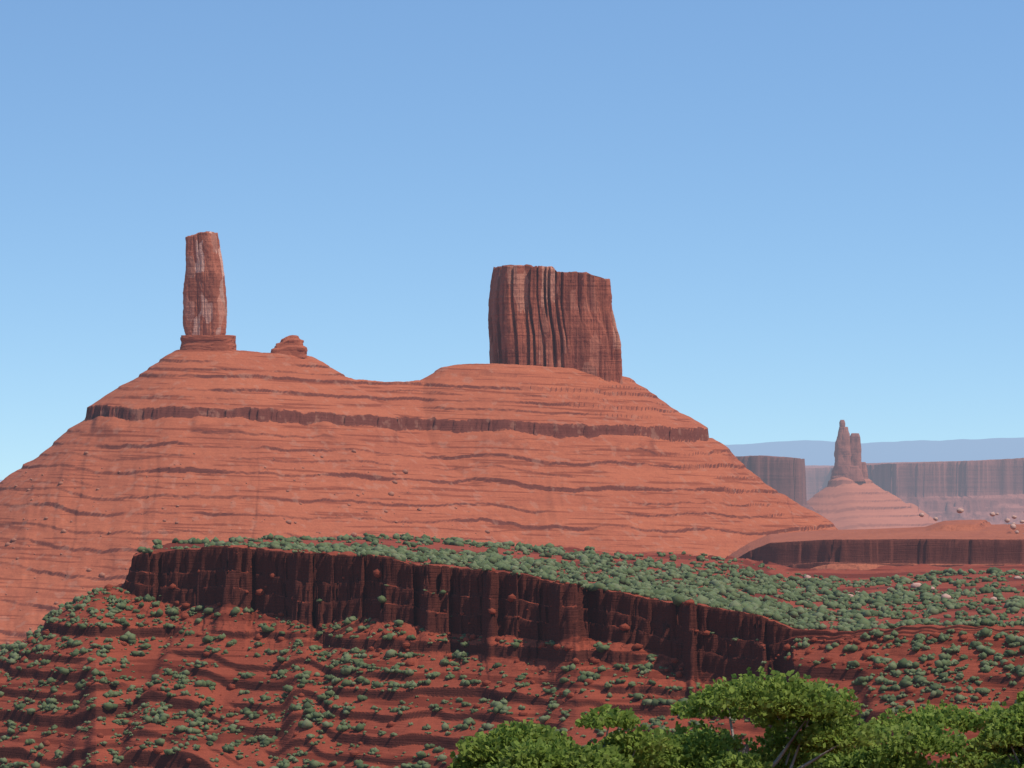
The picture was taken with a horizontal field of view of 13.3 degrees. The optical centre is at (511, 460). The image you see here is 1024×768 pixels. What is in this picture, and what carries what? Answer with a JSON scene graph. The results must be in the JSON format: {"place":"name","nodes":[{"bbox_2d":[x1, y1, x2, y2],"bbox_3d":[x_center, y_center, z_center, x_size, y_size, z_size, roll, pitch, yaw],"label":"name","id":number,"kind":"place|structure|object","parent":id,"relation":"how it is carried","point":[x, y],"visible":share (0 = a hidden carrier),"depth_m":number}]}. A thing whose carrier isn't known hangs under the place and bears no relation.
{"place":"outdoors","nodes":[
{"label":"outdoors","id":0,"kind":"place"},
{"bbox_2d":[0,349,837,644],"bbox_3d":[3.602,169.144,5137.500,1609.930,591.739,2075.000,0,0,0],"label":"butte","id":1,"kind":"object","parent":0,"point":[533,455],"depth_m":4920.56},
{"bbox_2d":[180,335,236,352],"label":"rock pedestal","id":2,"kind":"object","parent":1,"relation":"on","point":[224,343],"visible":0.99,"depth_m":4985.02},
{"bbox_2d":[183,231,226,334],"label":"rock tower","id":3,"kind":"structure","parent":2,"relation":"on","point":[204,302],"depth_m":4990.37},
{"bbox_2d":[271,335,307,357],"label":"rock outcrop","id":4,"kind":"object","parent":1,"relation":"on","point":[291,345],"visible":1,"depth_m":5020.70},
{"bbox_2d":[1,449,596,643],"bbox_3d":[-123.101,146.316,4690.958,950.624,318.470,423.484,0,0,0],"label":"boulders","id":5,"kind":"object","parent":1,"relation":"on","point":[353,534],"visible":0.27,"depth_m":4785.01},
{"bbox_2d":[488,264,622,383],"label":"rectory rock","id":6,"kind":"object","parent":1,"relation":"on","point":[548,316],"visible":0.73,"depth_m":5213.47},
{"bbox_2d":[0,536,1023,767],"bbox_3d":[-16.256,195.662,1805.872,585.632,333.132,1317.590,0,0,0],"label":"hill terrain","id":7,"kind":"structure","parent":0,"point":[581,620],"depth_m":1437.61},
{"bbox_2d":[0,545,1023,767],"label":"shrubs","id":8,"kind":"object","parent":7,"relation":"on","point":[500,707],"visible":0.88,"depth_m":1432.11},
{"bbox_2d":[1,549,1023,764],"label":"boulders","id":9,"kind":"object","parent":7,"relation":"on","point":[593,660],"visible":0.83,"depth_m":1424.19},
{"bbox_2d":[136,532,1023,631],"bbox_3d":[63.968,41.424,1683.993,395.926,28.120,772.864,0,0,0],"label":"shrub","id":10,"kind":"object","parent":7,"relation":"on","point":[715,591],"visible":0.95,"depth_m":1637.64},
{"bbox_2d":[803,575,1021,599],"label":"boulders","id":11,"kind":"object","parent":7,"relation":"on","point":[914,585],"visible":0.52,"depth_m":1808.86},
{"bbox_2d":[0,0,1023,479],"label":"sky","id":12,"kind":"structure","parent":0,"point":[802,218]},
{"bbox_2d":[735,455,823,516],"bbox_3d":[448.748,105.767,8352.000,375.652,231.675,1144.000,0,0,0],"label":"distant cliff","id":13,"kind":"structure","parent":0,"point":[786,476],"depth_m":8000.05},
{"bbox_2d":[805,465,833,500],"bbox_3d":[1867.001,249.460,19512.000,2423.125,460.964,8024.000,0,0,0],"label":"canyon wall","id":14,"kind":"structure","parent":0,"point":[817,477],"depth_m":16000.97},
{"bbox_2d":[807,477,937,529],"bbox_3d":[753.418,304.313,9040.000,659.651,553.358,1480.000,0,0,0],"label":"talus slope","id":15,"kind":"structure","parent":0,"point":[842,503],"depth_m":8941.31},
{"bbox_2d":[831,466,864,480],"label":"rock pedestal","id":16,"kind":"object","parent":15,"relation":"on","point":[855,473],"visible":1,"depth_m":8985.56},
{"bbox_2d":[833,427,851,473],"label":"rock spire","id":17,"kind":"structure","parent":16,"relation":"on","point":[842,456],"depth_m":8987.21},
{"bbox_2d":[839,420,844,426],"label":"rock spire tip","id":18,"kind":"object","parent":17,"relation":"on","point":[841,423],"visible":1,"depth_m":8994.96},
{"bbox_2d":[850,433,861,470],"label":"rock spire","id":19,"kind":"structure","parent":16,"relation":"on","point":[855,442],"depth_m":8993.66},
{"bbox_2d":[862,462,867,478],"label":"rock spire","id":20,"kind":"structure","parent":15,"relation":"on","point":[864,470],"depth_m":9002.94},
{"bbox_2d":[725,437,1023,465],"bbox_3d":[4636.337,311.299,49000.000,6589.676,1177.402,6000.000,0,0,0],"label":"mountain terrain","id":21,"kind":"structure","parent":0,"point":[814,452],"depth_m":51167.17},
{"bbox_2d":[729,520,1023,569],"bbox_3d":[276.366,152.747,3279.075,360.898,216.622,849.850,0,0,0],"label":"low mesa","id":22,"kind":"structure","parent":0,"point":[950,543],"depth_m":2998.51},
{"bbox_2d":[919,508,1023,533],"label":"boulders","id":23,"kind":"object","parent":22,"relation":"on","point":[992,514],"visible":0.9,"depth_m":3099.17},
{"bbox_2d":[819,458,1023,523],"bbox_3d":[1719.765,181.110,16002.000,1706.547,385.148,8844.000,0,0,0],"label":"canyon wall","id":24,"kind":"structure","parent":0,"point":[941,491],"depth_m":11996.15},
{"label":"slope ground","id":25,"kind":"structure","parent":0,"visible":0},
{"bbox_2d":[455,765,487,767],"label":"juniper tree","id":26,"kind":"object","parent":25,"relation":"on","point":[484,766],"visible":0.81,"depth_m":86.75},
{"bbox_2d":[445,703,673,767],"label":"juniper tree","id":27,"kind":"object","parent":25,"relation":"on","point":[530,744],"depth_m":86.61},
{"bbox_2d":[586,730,718,767],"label":"juniper tree","id":28,"kind":"object","parent":25,"relation":"on","point":[683,760],"visible":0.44,"depth_m":89.95},
{"bbox_2d":[626,666,886,767],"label":"juniper tree","id":29,"kind":"object","parent":25,"relation":"on","point":[820,705],"depth_m":90.23},
{"bbox_2d":[784,746,917,767],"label":"juniper tree","id":30,"kind":"object","parent":25,"relation":"on","point":[834,759],"visible":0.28,"depth_m":94.78},
{"bbox_2d":[816,699,1017,767],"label":"juniper tree","id":31,"kind":"object","parent":25,"relation":"on","point":[927,735],"visible":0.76,"depth_m":94.04},
{"bbox_2d":[966,690,1023,767],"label":"juniper tree","id":32,"kind":"object","parent":25,"relation":"on","point":[1001,732],"depth_m":86.40}
]}

